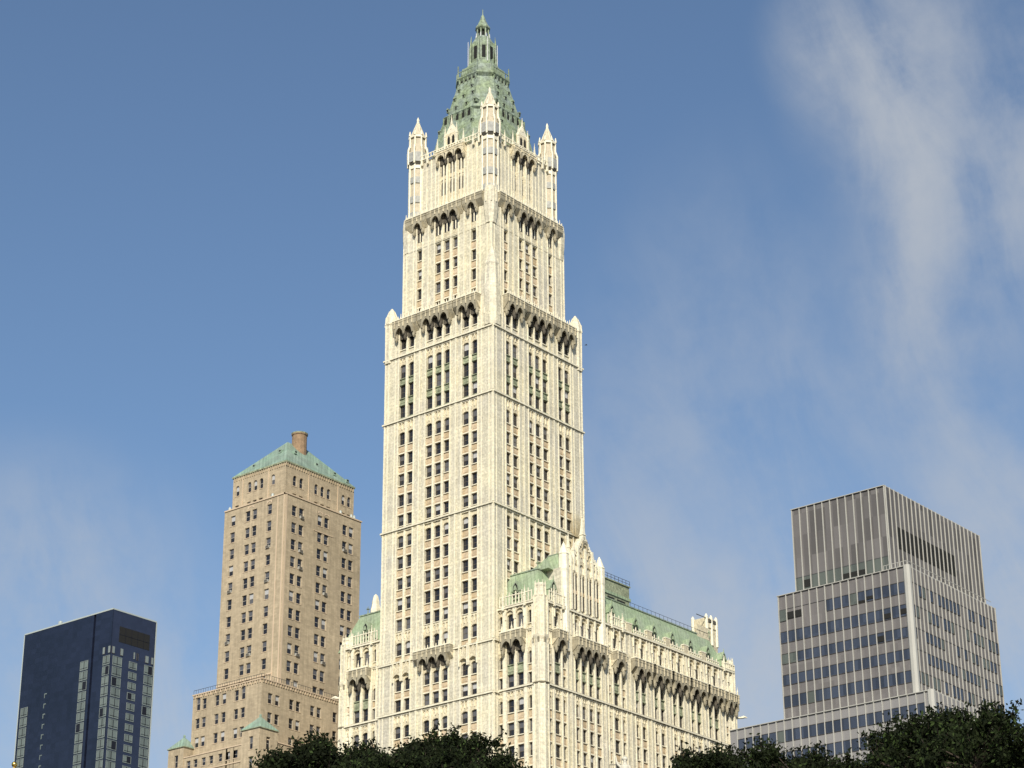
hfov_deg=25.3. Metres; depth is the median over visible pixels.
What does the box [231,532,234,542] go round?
window
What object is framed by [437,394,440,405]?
window
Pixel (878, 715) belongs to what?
window
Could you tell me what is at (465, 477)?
window
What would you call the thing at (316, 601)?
window
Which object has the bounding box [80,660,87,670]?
window
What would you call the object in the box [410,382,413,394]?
window
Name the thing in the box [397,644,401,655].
window
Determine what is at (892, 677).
window
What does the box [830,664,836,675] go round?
window
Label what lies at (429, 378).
window
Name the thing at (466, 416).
window
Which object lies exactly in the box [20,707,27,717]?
window
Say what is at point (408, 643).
window
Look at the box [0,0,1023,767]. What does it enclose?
sky
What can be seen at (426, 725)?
window
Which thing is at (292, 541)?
window
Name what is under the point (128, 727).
window
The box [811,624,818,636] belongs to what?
window
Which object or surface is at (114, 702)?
window
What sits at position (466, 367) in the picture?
window
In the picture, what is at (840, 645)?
window
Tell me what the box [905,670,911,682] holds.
window
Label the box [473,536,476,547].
window
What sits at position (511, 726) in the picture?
window
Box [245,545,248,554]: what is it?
window
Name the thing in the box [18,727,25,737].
window
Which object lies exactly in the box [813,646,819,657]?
window
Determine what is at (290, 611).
window
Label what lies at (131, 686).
window
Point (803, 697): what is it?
window
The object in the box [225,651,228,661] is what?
window
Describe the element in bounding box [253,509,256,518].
window
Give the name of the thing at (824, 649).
window
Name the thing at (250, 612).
window
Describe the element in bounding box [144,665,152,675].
window
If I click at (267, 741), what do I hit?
window
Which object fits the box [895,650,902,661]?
window
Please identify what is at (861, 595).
window
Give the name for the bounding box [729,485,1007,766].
grey office tower
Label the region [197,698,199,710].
window
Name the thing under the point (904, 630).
window
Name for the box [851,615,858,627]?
window
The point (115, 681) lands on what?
window
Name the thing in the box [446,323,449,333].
window
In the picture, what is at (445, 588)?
window
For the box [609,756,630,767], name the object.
justice statue
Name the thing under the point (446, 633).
window
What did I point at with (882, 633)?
window
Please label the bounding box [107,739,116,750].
window
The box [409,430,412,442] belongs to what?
window
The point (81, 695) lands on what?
window
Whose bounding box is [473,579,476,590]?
window
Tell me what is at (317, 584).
window
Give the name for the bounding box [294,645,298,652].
window
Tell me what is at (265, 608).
window
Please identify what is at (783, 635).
window
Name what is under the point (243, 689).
window
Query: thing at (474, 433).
window
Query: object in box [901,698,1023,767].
park tree
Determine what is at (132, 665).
window
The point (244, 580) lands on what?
window
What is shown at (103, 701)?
window
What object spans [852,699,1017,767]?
park tree
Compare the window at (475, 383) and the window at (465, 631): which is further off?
the window at (475, 383)
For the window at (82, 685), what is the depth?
564.34 m
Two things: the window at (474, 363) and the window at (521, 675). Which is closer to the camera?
the window at (521, 675)
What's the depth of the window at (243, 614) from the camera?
421.95 m
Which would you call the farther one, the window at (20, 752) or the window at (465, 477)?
the window at (20, 752)
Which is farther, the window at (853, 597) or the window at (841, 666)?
the window at (853, 597)
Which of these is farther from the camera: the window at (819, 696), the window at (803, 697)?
the window at (803, 697)
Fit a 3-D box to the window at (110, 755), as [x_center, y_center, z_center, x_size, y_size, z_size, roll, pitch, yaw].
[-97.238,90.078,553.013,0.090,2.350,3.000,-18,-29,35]
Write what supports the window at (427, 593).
in the gothic skyscraper at (501, 605)
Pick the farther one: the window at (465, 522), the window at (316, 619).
the window at (316, 619)
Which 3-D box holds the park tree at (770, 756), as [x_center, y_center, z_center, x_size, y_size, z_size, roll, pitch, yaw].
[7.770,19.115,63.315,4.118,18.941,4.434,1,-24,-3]
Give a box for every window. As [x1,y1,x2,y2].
[16,758,23,767]
[17,738,24,747]
[17,748,24,758]
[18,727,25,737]
[19,717,26,727]
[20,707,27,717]
[73,754,81,764]
[74,733,82,743]
[74,743,81,753]
[75,722,83,732]
[76,712,84,722]
[77,691,85,701]
[77,701,84,711]
[78,680,86,691]
[79,670,87,680]
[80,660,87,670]
[95,760,102,767]
[96,749,103,759]
[97,728,104,738]
[97,738,103,748]
[98,717,105,727]
[99,707,106,717]
[100,686,107,696]
[100,696,106,706]
[101,675,108,685]
[102,655,109,665]
[102,665,108,675]
[105,760,114,767]
[106,750,115,760]
[107,728,116,739]
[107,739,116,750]
[108,718,117,729]
[109,697,119,708]
[109,707,118,718]
[110,687,119,697]
[111,676,120,687]
[112,655,121,666]
[112,666,121,677]
[123,744,131,753]
[123,755,130,763]
[124,734,132,742]
[125,713,133,721]
[125,723,132,732]
[126,702,134,711]
[127,682,135,690]
[127,692,134,700]
[128,671,135,680]
[129,661,136,670]
[138,758,146,767]
[139,737,148,747]
[139,747,147,758]
[140,726,148,737]
[141,706,149,716]
[141,716,149,726]
[142,695,150,706]
[143,675,151,685]
[143,685,151,695]
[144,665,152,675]
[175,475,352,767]
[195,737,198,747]
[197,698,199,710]
[201,736,204,745]
[202,717,205,726]
[203,698,206,708]
[215,695,218,705]
[221,731,224,741]
[222,693,225,703]
[224,669,227,679]
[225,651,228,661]
[227,600,231,609]
[227,617,230,626]
[229,566,232,575]
[230,549,233,559]
[231,516,234,525]
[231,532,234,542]
[233,728,236,738]
[234,709,237,719]
[235,690,238,700]
[239,665,243,675]
[240,647,243,657]
[241,630,244,640]
[241,707,244,717]
[242,595,246,605]
[242,613,245,622]
[242,686,245,698]
[243,579,246,588]
[244,561,247,571]
[245,528,249,537]
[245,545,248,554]
[246,511,249,521]
[246,663,250,673]
[248,611,252,621]
[248,628,251,638]
[249,594,252,603]
[250,576,253,586]
[251,542,255,552]
[251,559,254,569]
[252,526,255,535]
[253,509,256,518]
[262,641,266,651]
[262,659,265,669]
[263,624,266,633]
[264,589,268,599]
[264,606,267,616]
[266,555,269,564]
[266,737,269,749]
[267,521,270,530]
[268,504,271,513]
[286,661,290,671]
[287,643,290,653]
[288,608,292,618]
[288,625,291,636]
[289,591,292,601]
[290,556,293,566]
[290,574,293,583]
[291,539,294,549]
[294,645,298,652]
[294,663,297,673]
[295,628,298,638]
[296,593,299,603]
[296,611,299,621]
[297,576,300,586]
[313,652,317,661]
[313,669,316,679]
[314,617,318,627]
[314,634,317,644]
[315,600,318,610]
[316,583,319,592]
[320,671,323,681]
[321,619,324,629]
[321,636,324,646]
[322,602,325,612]
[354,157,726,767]
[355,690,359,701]
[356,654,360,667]
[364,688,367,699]
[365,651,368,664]
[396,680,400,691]
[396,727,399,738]
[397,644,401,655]
[400,433,404,445]
[401,365,405,378]
[401,386,404,398]
[402,339,405,349]
[405,678,409,689]
[405,725,408,736]
[406,641,409,653]
[407,597,410,607]
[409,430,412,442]
[410,336,413,346]
[410,362,413,375]
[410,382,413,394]
[424,721,428,732]
[425,636,429,647]
[425,673,429,684]
[425,694,428,704]
[426,549,430,560]
[426,591,429,602]
[427,424,431,436]
[428,330,432,340]
[428,356,432,368]
[428,376,432,388]
[428,397,431,408]
[434,634,438,645]
[434,670,438,682]
[434,691,438,702]
[434,718,438,729]
[435,525,439,536]
[435,547,439,558]
[435,589,439,600]
[436,421,440,433]
[437,326,441,336]
[437,353,440,365]
[437,373,440,385]
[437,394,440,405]
[443,668,447,680]
[443,690,446,700]
[443,716,446,727]
[444,523,448,534]
[444,544,447,555]
[444,586,447,598]
[444,608,447,618]
[444,631,447,642]
[445,391,448,402]
[445,418,448,430]
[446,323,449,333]
[446,350,449,362]
[446,370,449,382]
[463,517,467,528]
[463,539,467,550]
[463,560,467,571]
[463,581,467,592]
[463,602,467,613]
[463,626,467,639]
[463,664,467,675]
[463,685,467,696]
[463,712,467,723]
[464,317,468,327]
[464,343,468,356]
[464,364,468,376]
[464,384,468,396]
[464,412,468,424]
[464,454,467,465]
[464,475,467,486]
[472,683,476,694]
[472,710,476,721]
[473,314,476,323]
[473,340,476,353]
[473,361,476,373]
[473,382,476,393]
[473,409,476,421]
[473,431,476,442]
[473,452,476,462]
[473,473,476,483]
[473,515,476,525]
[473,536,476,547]
[473,558,476,568]
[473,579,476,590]
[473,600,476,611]
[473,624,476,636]
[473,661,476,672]
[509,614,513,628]
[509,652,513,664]
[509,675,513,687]
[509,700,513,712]
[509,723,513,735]
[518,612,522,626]
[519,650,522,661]
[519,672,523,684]
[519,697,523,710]
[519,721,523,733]
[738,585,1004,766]
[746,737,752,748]
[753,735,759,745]
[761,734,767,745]
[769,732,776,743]
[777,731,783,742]
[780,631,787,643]
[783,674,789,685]
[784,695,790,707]
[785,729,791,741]
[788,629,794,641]
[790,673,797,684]
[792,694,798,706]
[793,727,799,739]
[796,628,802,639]
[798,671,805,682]
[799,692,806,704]
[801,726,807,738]
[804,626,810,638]
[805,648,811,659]
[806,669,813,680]
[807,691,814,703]
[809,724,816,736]
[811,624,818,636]
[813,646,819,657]
[814,667,820,678]
[815,689,822,701]
[817,722,824,734]
[819,622,826,634]
[821,645,827,655]
[822,666,828,677]
[823,687,830,699]
[825,721,832,733]
[826,598,832,610]
[827,620,834,632]
[829,643,835,654]
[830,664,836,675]
[831,685,838,698]
[833,719,840,731]
[834,596,840,608]
[835,619,842,631]
[836,641,843,652]
[838,662,844,673]
[839,684,846,696]
[841,717,848,730]
[842,595,848,607]
[843,617,850,629]
[845,639,851,650]
[846,660,853,672]
[847,682,854,694]
[849,593,856,605]
[850,716,857,728]
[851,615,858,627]
[853,637,859,648]
[854,659,861,670]
[855,680,862,693]
[857,591,864,603]
[858,714,865,726]
[859,613,866,625]
[861,635,867,646]
[862,657,869,668]
[864,678,870,691]
[866,589,872,601]
[866,712,873,725]
[867,611,874,623]
[869,634,875,645]
[870,655,877,666]
[872,677,879,689]
[874,587,880,599]
[875,609,882,621]
[875,711,882,723]
[877,632,884,643]
[878,653,885,665]
[880,675,887,687]
[882,585,889,597]
[883,608,890,620]
[883,709,890,721]
[885,630,892,641]
[887,652,894,663]
[888,673,895,686]
[890,583,897,595]
[891,707,899,720]
[892,605,899,618]
[893,628,900,639]
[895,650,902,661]
[897,672,904,684]
[898,581,904,593]
[900,604,906,616]
[900,706,907,718]
[902,627,907,637]
[903,648,909,659]
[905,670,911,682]
[908,704,916,716]
[917,702,924,714]
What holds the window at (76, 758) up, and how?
in the blue glass tower at (86, 691)
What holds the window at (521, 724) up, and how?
in the gothic skyscraper at (501, 605)
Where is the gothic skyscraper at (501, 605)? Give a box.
[331,9,746,767]
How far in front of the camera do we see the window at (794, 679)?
355.06 m
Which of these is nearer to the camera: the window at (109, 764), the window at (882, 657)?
the window at (882, 657)
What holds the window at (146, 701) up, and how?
in the blue glass tower at (86, 691)
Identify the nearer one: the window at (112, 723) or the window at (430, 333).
the window at (430, 333)
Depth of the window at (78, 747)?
558.04 m
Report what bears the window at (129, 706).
in the blue glass tower at (86, 691)
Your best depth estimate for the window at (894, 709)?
338.18 m
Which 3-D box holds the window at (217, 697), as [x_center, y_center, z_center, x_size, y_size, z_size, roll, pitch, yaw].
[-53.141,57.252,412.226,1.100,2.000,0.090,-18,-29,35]
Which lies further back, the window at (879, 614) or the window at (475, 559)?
the window at (475, 559)
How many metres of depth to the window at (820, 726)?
345.56 m
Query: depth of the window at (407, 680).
387.58 m
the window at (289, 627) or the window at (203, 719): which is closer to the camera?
the window at (203, 719)
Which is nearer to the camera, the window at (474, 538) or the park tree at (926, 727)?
the park tree at (926, 727)
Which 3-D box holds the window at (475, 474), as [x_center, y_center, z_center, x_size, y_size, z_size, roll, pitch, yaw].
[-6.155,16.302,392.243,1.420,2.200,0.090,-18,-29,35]
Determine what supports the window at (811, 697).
in the grey office tower at (884, 608)
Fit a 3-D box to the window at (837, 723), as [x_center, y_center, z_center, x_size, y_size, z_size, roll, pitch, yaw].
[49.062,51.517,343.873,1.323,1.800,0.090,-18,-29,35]
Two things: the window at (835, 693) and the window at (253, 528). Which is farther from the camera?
the window at (253, 528)
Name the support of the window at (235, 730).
in the brick skyscraper at (289, 603)
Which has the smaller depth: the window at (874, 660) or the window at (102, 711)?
the window at (874, 660)
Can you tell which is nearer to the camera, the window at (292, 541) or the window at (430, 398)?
the window at (430, 398)
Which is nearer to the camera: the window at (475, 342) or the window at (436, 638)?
the window at (436, 638)
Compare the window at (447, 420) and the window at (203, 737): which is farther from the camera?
the window at (203, 737)
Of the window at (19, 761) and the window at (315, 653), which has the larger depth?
the window at (19, 761)
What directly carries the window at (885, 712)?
in the grey office tower at (884, 608)
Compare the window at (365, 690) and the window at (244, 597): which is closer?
the window at (365, 690)
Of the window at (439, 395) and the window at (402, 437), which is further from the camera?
the window at (402, 437)
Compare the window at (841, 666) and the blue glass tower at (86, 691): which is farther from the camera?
the blue glass tower at (86, 691)
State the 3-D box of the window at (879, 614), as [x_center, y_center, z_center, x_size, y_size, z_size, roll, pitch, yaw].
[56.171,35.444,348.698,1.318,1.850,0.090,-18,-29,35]
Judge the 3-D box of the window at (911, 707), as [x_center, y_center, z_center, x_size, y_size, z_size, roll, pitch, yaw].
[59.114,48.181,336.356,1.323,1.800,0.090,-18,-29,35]
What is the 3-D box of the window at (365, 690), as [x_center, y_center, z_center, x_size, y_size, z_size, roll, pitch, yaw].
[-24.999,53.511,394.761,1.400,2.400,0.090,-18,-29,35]
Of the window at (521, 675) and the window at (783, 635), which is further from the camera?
the window at (521, 675)
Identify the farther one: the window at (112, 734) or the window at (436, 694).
the window at (112, 734)
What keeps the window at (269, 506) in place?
in the brick skyscraper at (289, 603)
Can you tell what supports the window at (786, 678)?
in the grey office tower at (884, 608)
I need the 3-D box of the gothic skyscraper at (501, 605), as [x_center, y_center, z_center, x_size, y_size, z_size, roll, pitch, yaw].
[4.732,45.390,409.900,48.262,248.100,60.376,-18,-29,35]
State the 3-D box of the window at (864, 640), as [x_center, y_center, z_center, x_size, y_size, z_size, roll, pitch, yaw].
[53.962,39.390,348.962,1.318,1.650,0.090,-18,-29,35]
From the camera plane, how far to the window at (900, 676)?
342.87 m
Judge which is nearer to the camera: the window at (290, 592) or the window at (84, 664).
the window at (290, 592)
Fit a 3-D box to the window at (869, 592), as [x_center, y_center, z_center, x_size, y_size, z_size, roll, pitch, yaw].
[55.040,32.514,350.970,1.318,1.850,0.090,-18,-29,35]
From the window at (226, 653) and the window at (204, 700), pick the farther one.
the window at (226, 653)
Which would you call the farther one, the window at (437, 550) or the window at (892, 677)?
the window at (437, 550)
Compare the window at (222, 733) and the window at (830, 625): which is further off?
the window at (222, 733)
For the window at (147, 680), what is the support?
in the blue glass tower at (86, 691)
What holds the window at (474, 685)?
in the gothic skyscraper at (501, 605)
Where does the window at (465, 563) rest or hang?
in the gothic skyscraper at (501, 605)
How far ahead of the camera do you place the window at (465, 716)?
376.85 m
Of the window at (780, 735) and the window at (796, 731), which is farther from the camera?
the window at (780, 735)
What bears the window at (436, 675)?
in the gothic skyscraper at (501, 605)
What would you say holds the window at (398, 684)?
in the gothic skyscraper at (501, 605)
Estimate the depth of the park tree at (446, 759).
69.00 m
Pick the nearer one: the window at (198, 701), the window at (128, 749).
the window at (198, 701)
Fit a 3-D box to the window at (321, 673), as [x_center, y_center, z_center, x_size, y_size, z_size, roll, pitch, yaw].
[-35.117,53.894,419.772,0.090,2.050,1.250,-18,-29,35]
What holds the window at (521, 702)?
in the gothic skyscraper at (501, 605)
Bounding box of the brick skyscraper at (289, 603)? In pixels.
[167,431,361,767]
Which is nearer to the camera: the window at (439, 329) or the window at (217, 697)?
the window at (439, 329)
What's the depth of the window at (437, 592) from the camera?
389.57 m
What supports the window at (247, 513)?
in the brick skyscraper at (289, 603)
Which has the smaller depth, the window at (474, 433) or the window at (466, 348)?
the window at (474, 433)
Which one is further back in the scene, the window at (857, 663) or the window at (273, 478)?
the window at (273, 478)
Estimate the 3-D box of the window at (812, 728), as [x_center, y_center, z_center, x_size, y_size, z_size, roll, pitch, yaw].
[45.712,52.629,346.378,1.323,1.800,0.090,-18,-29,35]
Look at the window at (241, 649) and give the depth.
419.38 m
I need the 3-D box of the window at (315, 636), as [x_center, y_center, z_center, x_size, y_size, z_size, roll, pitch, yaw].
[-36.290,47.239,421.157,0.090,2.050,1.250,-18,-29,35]
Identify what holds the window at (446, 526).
in the gothic skyscraper at (501, 605)
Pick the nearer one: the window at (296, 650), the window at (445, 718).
the window at (445, 718)
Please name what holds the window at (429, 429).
in the gothic skyscraper at (501, 605)
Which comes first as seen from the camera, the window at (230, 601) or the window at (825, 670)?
the window at (825, 670)
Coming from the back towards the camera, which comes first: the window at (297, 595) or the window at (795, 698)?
the window at (297, 595)
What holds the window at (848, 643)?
in the grey office tower at (884, 608)
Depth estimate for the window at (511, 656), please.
376.11 m
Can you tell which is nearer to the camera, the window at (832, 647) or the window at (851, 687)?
the window at (851, 687)
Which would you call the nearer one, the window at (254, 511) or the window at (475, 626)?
the window at (475, 626)
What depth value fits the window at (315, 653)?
419.99 m
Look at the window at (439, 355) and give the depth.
407.27 m
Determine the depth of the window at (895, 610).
347.08 m
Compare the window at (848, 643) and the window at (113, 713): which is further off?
the window at (113, 713)
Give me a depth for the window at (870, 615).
349.55 m
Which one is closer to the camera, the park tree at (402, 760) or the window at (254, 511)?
the park tree at (402, 760)
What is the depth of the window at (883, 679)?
344.55 m
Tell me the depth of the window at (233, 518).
432.27 m
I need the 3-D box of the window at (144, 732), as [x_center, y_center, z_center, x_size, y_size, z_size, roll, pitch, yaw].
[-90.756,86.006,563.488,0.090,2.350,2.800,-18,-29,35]
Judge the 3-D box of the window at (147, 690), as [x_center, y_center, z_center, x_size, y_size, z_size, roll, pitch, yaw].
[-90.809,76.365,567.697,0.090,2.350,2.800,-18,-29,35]
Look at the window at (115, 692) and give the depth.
559.40 m
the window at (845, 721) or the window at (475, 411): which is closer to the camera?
the window at (845, 721)
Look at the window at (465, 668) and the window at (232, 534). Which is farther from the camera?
the window at (232, 534)
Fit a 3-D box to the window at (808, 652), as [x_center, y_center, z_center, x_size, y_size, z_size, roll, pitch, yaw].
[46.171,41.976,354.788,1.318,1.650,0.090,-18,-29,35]
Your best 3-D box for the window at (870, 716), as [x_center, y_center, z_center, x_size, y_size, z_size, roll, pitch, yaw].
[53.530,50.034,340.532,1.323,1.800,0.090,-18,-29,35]
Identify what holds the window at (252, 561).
in the brick skyscraper at (289, 603)
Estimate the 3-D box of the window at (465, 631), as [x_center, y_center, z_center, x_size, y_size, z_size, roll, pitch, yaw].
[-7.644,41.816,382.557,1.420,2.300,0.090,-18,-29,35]
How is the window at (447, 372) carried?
in the gothic skyscraper at (501, 605)
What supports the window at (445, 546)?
in the gothic skyscraper at (501, 605)
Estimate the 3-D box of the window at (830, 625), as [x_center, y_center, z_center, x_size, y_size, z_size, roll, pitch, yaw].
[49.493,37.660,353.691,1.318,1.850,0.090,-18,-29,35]
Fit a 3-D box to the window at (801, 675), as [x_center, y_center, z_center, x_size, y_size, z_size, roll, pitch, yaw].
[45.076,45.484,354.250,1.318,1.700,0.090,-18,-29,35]
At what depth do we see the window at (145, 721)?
564.61 m
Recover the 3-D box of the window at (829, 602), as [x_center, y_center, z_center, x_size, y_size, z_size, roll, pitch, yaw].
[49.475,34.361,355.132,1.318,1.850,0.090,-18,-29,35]
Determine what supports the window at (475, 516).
in the gothic skyscraper at (501, 605)
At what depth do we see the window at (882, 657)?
345.98 m
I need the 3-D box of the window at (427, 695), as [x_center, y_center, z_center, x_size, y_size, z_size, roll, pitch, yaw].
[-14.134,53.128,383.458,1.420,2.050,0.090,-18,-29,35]
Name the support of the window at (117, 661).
in the blue glass tower at (86, 691)
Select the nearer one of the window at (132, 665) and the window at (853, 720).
the window at (853, 720)
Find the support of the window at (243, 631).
in the brick skyscraper at (289, 603)
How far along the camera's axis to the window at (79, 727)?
560.08 m
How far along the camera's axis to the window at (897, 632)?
345.65 m
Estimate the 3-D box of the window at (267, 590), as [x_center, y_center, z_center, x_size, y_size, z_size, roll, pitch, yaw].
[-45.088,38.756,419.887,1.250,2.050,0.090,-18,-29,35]
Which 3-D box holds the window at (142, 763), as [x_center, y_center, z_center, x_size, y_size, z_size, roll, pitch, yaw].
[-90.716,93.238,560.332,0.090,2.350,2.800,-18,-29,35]
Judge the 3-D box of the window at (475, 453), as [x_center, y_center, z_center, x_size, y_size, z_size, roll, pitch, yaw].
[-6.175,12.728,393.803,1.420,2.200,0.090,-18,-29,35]
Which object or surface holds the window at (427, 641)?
in the gothic skyscraper at (501, 605)
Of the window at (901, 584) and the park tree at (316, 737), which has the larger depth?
the window at (901, 584)
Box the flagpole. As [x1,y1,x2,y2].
[11,761,17,767]
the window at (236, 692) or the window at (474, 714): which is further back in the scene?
the window at (236, 692)
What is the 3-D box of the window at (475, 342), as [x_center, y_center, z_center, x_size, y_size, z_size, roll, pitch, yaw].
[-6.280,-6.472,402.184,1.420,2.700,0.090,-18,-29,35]
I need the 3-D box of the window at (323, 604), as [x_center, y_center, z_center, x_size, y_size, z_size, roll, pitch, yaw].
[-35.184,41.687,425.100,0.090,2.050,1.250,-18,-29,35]
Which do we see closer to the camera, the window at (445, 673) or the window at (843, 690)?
the window at (843, 690)
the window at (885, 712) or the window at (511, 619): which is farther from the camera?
the window at (511, 619)
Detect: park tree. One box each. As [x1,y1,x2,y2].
[249,734,366,767]
[289,728,397,765]
[333,742,429,767]
[360,741,482,767]
[395,721,519,766]
[454,742,528,767]
[664,741,748,767]
[729,733,841,767]
[804,747,863,767]
[849,704,971,767]
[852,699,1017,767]
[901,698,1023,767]
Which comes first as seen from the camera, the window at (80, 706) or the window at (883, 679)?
the window at (883, 679)
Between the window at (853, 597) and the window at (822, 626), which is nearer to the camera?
the window at (853, 597)
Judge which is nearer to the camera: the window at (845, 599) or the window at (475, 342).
the window at (845, 599)
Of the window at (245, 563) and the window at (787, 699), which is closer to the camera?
the window at (787, 699)
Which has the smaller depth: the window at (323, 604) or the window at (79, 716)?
the window at (323, 604)
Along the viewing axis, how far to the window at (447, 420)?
400.86 m
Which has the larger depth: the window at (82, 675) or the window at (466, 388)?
the window at (82, 675)
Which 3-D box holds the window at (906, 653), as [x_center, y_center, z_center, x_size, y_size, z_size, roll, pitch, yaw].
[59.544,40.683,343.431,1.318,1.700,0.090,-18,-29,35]
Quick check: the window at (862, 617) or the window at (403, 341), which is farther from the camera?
the window at (403, 341)
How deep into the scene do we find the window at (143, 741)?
562.41 m
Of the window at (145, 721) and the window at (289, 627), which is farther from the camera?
the window at (145, 721)
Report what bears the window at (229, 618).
in the brick skyscraper at (289, 603)
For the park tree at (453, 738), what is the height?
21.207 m
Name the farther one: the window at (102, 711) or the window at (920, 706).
the window at (102, 711)
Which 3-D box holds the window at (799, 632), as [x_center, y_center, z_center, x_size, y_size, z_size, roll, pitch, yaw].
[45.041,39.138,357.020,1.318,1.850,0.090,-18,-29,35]
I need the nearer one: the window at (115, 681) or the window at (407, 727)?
the window at (407, 727)
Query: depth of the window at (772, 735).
350.66 m
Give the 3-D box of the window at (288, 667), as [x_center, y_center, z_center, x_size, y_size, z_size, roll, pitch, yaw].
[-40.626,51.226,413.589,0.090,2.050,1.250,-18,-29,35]
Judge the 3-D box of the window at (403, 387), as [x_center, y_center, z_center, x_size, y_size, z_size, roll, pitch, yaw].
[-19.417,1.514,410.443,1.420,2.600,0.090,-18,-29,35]
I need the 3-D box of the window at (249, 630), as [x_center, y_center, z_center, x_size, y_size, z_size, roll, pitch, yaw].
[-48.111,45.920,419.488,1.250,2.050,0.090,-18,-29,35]
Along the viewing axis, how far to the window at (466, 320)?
405.78 m
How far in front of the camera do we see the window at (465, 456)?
395.22 m
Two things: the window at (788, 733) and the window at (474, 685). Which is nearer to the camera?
the window at (788, 733)
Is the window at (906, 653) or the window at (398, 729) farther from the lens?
the window at (398, 729)
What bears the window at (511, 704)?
in the gothic skyscraper at (501, 605)
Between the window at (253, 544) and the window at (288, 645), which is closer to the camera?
the window at (288, 645)
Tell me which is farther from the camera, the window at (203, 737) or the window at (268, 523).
the window at (268, 523)
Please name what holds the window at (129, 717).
in the blue glass tower at (86, 691)
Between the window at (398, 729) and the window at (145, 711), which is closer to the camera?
the window at (398, 729)
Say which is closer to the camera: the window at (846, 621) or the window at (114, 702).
the window at (846, 621)
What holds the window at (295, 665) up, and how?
in the brick skyscraper at (289, 603)
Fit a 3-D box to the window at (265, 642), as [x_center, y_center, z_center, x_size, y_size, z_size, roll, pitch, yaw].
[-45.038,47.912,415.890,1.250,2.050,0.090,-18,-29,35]
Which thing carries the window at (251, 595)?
in the brick skyscraper at (289, 603)
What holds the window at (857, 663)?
in the grey office tower at (884, 608)
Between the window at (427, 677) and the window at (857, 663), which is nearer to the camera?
the window at (857, 663)
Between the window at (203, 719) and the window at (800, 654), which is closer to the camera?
the window at (800, 654)
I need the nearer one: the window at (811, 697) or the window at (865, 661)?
the window at (865, 661)
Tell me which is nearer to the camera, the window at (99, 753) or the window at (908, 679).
the window at (908, 679)
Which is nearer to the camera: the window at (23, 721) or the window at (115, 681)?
the window at (115, 681)
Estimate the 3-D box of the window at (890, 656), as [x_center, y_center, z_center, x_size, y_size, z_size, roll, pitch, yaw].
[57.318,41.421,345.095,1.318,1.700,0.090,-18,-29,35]
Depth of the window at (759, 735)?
352.38 m
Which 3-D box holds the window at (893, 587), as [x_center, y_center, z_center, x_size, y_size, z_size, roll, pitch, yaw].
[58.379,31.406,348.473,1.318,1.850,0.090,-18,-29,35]
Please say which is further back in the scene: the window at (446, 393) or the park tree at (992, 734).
the window at (446, 393)
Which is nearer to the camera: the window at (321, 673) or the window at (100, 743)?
the window at (321, 673)
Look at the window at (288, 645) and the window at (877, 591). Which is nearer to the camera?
the window at (877, 591)
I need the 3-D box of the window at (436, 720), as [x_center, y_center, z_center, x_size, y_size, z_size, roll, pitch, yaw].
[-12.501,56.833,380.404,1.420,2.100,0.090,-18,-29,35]
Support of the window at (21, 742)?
in the blue glass tower at (86, 691)
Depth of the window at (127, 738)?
558.72 m
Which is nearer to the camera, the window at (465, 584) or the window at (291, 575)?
the window at (465, 584)
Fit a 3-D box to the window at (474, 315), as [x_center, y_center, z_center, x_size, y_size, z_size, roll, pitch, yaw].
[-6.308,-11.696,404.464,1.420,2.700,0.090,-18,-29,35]
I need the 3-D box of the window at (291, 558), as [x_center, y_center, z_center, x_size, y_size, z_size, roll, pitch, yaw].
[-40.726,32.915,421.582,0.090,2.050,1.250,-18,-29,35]
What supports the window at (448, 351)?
in the gothic skyscraper at (501, 605)
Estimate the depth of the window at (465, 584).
385.97 m
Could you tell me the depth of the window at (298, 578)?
421.74 m
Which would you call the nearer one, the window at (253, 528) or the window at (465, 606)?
the window at (465, 606)
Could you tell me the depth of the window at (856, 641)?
349.81 m
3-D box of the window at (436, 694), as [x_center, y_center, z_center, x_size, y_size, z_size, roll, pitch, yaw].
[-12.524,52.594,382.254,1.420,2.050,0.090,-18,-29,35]
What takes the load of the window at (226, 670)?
in the brick skyscraper at (289, 603)
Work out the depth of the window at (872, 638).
348.19 m
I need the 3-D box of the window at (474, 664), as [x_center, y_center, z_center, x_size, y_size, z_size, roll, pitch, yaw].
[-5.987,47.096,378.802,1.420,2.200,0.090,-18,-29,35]
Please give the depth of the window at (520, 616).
377.59 m
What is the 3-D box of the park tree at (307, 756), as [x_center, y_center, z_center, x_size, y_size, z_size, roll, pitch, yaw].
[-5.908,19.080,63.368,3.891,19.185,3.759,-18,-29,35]
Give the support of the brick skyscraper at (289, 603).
on the ground
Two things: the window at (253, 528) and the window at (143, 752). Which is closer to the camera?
the window at (253, 528)
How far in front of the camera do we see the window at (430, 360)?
408.47 m
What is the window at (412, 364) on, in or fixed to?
in the gothic skyscraper at (501, 605)
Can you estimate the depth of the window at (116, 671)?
561.45 m
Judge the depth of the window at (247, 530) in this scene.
428.70 m
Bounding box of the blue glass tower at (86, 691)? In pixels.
[14,608,156,767]
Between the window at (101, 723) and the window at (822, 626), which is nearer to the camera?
the window at (822, 626)
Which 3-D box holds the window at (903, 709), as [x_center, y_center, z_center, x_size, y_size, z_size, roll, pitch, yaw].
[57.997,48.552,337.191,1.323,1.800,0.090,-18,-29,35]
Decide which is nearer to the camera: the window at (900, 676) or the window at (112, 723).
the window at (900, 676)
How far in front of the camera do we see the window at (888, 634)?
346.49 m
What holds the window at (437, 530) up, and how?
in the gothic skyscraper at (501, 605)
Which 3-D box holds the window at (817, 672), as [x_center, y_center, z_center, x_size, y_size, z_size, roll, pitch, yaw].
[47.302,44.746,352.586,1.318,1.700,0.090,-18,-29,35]
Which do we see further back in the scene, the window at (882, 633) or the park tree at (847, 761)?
the window at (882, 633)
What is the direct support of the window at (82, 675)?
in the blue glass tower at (86, 691)
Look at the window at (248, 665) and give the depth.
417.03 m

